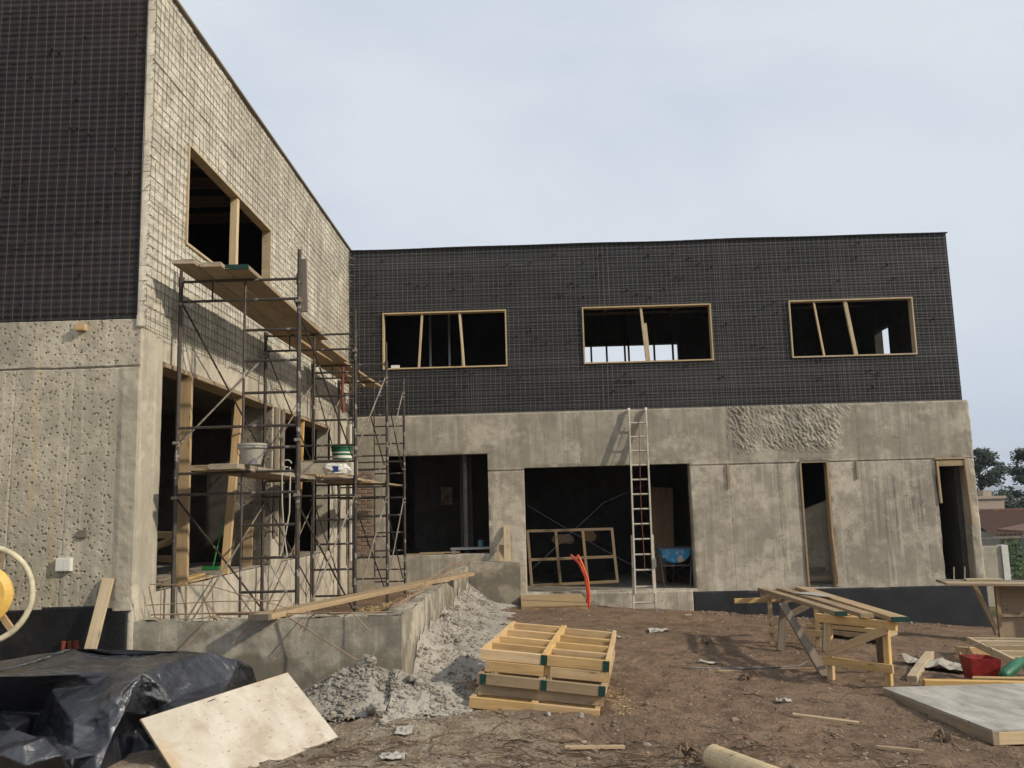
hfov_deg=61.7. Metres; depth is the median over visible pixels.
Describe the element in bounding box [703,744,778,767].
round post
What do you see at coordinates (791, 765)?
pebbles
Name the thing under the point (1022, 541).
wire fence
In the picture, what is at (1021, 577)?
shrub
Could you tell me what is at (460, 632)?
rubble heap
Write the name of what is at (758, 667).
rebar rod
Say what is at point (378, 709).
concrete lump
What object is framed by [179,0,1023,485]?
sky
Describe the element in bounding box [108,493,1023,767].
ground
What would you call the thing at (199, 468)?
scaffold plank
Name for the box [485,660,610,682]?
pallet
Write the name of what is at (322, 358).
scaffold plank
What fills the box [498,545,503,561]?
leaning board
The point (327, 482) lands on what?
scaffold plank
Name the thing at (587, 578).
conduit
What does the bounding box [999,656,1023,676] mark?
bottle
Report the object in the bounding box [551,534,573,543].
board scrap
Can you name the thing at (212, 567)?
broom
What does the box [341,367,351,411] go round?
rope bundle
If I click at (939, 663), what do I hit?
empty sack
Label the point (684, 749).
root clump
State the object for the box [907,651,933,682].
square timber
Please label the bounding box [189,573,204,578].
board offcut
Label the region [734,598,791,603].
pale timber
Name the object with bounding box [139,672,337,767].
plywood sheet
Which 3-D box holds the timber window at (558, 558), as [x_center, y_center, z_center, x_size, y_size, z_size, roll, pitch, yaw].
[1.215,3.501,17.353,1.835,1.131,0.185,-2,-8,1]
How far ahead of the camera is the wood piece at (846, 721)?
6.98 m
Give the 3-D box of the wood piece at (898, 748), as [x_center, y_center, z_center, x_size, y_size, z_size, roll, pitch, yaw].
[2.765,2.601,6.109,0.311,0.022,0.024,-1,-7,16]
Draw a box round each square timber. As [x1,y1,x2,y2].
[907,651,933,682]
[922,679,1023,685]
[955,646,988,654]
[972,676,1023,680]
[1015,666,1023,674]
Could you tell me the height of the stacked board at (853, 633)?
0.064 m
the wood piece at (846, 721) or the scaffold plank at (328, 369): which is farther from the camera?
the scaffold plank at (328, 369)
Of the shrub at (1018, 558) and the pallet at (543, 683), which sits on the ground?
the shrub at (1018, 558)
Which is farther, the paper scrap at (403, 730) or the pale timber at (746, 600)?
the pale timber at (746, 600)
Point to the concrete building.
(804, 430)
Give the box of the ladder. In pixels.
[627,407,657,611]
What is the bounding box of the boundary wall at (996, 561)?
[982,545,1010,606]
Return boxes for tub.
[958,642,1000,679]
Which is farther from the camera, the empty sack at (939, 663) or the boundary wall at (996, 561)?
the boundary wall at (996, 561)
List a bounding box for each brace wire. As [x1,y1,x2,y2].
[527,505,650,575]
[532,483,647,568]
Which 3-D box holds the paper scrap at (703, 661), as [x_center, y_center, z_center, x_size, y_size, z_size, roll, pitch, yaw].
[2.276,3.225,9.942,0.208,0.070,0.180,-2,-8,1]
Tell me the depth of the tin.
17.66 m
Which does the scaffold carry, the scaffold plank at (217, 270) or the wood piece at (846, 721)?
the scaffold plank at (217, 270)
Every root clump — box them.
[675,742,702,756]
[700,637,712,643]
[737,670,760,679]
[933,728,961,742]
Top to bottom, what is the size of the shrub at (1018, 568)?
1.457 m
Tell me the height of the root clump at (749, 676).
0.096 m
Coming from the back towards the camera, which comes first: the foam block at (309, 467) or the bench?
the bench
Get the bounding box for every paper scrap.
[379,751,406,759]
[394,725,412,734]
[647,628,670,632]
[699,659,718,664]
[776,698,791,701]
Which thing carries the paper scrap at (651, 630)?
on the ground
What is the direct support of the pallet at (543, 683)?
on the pallet at (510, 692)
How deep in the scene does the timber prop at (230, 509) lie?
10.66 m
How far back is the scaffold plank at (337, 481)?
13.49 m
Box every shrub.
[999,538,1023,572]
[1011,561,1023,576]
[1011,568,1023,579]
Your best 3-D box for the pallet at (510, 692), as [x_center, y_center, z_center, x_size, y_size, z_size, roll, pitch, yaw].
[0.349,2.706,8.004,1.050,0.093,1.821,3,-8,8]
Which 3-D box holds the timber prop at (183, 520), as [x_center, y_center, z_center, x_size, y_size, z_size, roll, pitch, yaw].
[-3.471,1.007,9.063,0.147,2.212,0.250,2,-9,-22]
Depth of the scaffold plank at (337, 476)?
12.43 m
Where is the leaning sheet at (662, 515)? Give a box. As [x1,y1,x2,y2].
[650,487,674,581]
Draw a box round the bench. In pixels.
[450,546,489,553]
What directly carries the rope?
hanging from the scaffold
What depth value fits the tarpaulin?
6.12 m
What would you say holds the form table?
on the ground
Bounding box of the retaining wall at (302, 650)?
[133,557,474,689]
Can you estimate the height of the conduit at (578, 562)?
1.147 m
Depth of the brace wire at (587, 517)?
18.14 m
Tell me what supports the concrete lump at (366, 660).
on the rubble heap
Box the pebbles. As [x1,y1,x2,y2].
[256,607,1023,767]
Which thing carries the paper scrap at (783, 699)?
on the ground
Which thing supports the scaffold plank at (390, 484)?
on the scaffold
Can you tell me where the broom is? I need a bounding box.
[202,513,224,569]
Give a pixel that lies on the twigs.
(643, 758)
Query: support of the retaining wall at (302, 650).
on the ground
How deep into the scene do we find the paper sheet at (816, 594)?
10.95 m
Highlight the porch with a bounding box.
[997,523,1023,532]
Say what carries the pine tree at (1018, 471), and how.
on the ground
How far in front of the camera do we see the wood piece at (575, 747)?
5.89 m
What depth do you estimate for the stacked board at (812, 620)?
13.15 m
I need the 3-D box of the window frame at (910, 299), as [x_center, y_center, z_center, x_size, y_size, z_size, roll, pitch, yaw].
[6.989,-1.153,17.668,2.540,1.200,0.170,-2,-8,1]
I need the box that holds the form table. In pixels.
[936,578,1023,637]
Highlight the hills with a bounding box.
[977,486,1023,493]
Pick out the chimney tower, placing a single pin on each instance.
(987, 499)
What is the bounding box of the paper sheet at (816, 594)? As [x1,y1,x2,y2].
[797,592,832,596]
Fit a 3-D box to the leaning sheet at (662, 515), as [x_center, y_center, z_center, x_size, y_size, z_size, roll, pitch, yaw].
[3.296,3.287,18.817,0.501,2.086,0.034,3,-22,1]
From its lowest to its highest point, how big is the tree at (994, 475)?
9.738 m
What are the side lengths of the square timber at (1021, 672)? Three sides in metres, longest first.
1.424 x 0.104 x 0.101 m
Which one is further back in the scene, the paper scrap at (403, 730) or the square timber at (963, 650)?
the square timber at (963, 650)
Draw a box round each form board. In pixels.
[273,407,279,536]
[280,409,284,552]
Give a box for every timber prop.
[176,376,192,586]
[220,397,241,573]
[294,420,304,554]
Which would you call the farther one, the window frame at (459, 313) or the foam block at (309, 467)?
the window frame at (459, 313)
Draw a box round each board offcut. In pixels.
[156,577,170,581]
[156,579,170,585]
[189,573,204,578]
[189,575,212,582]
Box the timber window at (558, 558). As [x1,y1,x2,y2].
[526,528,618,586]
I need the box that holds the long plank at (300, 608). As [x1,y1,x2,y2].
[248,572,473,620]
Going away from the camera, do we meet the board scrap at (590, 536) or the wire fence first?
the board scrap at (590, 536)
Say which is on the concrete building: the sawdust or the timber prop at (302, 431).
the timber prop at (302, 431)
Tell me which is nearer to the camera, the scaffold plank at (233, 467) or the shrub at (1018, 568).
the scaffold plank at (233, 467)
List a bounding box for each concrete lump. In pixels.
[356,654,376,666]
[366,702,386,717]
[405,673,426,685]
[575,712,583,717]
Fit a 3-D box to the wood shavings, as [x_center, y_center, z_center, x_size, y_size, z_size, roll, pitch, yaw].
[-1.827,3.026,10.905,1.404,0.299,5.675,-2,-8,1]
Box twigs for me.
[248,609,1008,767]
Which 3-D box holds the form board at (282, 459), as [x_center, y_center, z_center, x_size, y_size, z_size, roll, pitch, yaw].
[-3.377,1.424,12.612,0.031,2.100,0.113,-2,-8,1]
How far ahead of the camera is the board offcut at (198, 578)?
9.40 m
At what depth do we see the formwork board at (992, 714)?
7.24 m
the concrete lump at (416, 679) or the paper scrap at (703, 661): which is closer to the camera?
the concrete lump at (416, 679)
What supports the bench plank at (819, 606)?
on the trestle at (880, 633)
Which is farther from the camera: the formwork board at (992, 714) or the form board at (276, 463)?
the form board at (276, 463)
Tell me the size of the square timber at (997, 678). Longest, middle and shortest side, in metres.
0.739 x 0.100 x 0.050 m
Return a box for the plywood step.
[521,593,587,609]
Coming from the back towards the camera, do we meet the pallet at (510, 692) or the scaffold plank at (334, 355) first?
the scaffold plank at (334, 355)
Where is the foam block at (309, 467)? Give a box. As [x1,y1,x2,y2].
[301,459,357,475]
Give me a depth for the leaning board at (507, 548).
16.89 m
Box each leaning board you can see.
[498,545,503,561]
[503,525,510,561]
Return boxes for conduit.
[570,554,587,603]
[576,554,590,607]
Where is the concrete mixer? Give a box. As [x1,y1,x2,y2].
[0,546,35,641]
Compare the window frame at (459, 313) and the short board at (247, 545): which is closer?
the short board at (247, 545)
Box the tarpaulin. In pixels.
[0,648,256,767]
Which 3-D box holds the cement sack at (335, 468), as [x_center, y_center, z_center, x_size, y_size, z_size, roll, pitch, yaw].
[-2.576,1.251,12.610,0.432,0.188,0.244,-1,-8,-5]
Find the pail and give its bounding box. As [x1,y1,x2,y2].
[237,443,266,464]
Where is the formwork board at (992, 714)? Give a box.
[883,683,1023,745]
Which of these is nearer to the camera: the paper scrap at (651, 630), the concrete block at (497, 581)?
the paper scrap at (651, 630)
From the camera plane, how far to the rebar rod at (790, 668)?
9.75 m
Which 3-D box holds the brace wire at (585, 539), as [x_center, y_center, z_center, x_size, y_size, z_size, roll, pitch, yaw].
[1.622,3.311,18.190,2.586,1.560,0.011,-2,-8,1]
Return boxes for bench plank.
[757,587,846,615]
[777,588,873,617]
[795,586,909,621]
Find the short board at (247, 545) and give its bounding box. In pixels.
[242,520,253,565]
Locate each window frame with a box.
[184,143,271,284]
[382,309,507,369]
[582,303,713,363]
[788,297,917,357]
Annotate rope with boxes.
[272,459,292,605]
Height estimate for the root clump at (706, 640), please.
0.092 m
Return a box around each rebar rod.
[693,661,807,668]
[766,667,826,668]
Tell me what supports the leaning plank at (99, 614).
on the ground
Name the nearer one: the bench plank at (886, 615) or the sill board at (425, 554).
the bench plank at (886, 615)
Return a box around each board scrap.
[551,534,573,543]
[580,531,596,541]
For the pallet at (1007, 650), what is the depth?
10.77 m
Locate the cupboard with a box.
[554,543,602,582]
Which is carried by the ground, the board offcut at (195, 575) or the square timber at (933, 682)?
the square timber at (933, 682)
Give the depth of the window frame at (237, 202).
10.90 m
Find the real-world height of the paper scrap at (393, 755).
0.035 m
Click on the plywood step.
(552, 601)
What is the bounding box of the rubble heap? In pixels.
[289,582,516,755]
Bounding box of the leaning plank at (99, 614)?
[84,578,114,648]
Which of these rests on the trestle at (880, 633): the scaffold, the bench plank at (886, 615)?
the bench plank at (886, 615)
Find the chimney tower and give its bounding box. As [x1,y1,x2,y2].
[977,490,1005,508]
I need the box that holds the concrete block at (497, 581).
[469,560,520,604]
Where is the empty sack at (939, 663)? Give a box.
[901,653,962,671]
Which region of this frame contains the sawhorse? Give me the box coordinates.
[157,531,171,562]
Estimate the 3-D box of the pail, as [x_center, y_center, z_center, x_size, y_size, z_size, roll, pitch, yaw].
[-2.558,0.690,8.434,0.292,0.205,0.288,-2,-8,1]
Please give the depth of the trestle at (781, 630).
12.00 m
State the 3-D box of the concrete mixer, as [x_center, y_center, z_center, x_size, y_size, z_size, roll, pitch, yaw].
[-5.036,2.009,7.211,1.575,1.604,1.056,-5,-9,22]
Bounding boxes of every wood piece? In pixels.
[564,745,624,749]
[718,670,739,672]
[792,713,859,724]
[876,745,923,752]
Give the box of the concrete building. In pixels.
[0,0,990,659]
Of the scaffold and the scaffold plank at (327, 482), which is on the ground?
the scaffold
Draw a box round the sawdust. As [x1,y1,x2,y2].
[606,683,641,714]
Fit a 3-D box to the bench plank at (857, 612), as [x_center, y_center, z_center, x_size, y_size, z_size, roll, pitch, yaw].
[3.742,2.654,10.532,0.131,0.048,3.778,-2,-10,4]
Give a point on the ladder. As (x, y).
(653, 561)
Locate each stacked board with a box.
[802,627,897,636]
[806,622,874,631]
[810,618,848,625]
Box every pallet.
[469,684,599,715]
[477,650,614,696]
[478,672,603,706]
[479,621,615,671]
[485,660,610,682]
[966,637,1023,663]
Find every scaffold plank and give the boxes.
[172,259,280,327]
[187,465,286,480]
[200,262,296,336]
[209,463,322,481]
[226,264,327,339]
[267,331,334,363]
[291,330,347,361]
[302,474,353,483]
[311,359,364,386]
[317,481,338,483]
[323,474,376,481]
[333,361,380,387]
[358,481,399,485]
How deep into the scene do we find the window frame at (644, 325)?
17.70 m
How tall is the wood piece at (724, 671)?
0.022 m
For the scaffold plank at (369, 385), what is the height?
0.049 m
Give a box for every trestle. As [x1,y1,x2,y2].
[760,593,828,651]
[779,603,897,686]
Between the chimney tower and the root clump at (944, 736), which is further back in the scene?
the chimney tower
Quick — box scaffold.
[170,249,406,620]
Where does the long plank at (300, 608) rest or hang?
on the retaining wall at (302, 650)
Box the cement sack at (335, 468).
[322,463,350,474]
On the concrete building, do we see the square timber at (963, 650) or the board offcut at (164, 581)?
the board offcut at (164, 581)
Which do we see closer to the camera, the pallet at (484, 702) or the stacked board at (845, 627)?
the pallet at (484, 702)
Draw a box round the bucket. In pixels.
[330,446,353,459]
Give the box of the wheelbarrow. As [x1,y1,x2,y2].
[654,546,692,586]
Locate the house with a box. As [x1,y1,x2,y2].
[979,508,1023,546]
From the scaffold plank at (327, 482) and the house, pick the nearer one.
the scaffold plank at (327, 482)
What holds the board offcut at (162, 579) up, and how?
on the board offcut at (164, 581)
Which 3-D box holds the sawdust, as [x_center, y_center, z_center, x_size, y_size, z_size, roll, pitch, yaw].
[1.003,2.781,7.569,0.345,0.078,1.417,-2,-8,1]
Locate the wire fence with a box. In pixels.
[981,535,1023,579]
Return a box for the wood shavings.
[357,592,414,616]
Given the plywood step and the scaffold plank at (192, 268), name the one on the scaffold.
the scaffold plank at (192, 268)
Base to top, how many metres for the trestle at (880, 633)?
0.777 m
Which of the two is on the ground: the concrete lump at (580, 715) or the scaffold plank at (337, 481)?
the concrete lump at (580, 715)
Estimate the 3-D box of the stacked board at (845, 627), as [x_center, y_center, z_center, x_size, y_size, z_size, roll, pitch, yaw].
[5.074,3.672,13.011,0.501,0.064,1.047,6,-11,-44]
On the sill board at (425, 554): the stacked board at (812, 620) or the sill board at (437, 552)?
the sill board at (437, 552)
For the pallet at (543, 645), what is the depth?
7.78 m
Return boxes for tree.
[973,446,1019,507]
[999,447,1023,507]
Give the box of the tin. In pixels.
[478,540,482,546]
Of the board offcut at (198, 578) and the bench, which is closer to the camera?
the board offcut at (198, 578)
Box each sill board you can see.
[406,553,444,554]
[419,551,459,553]

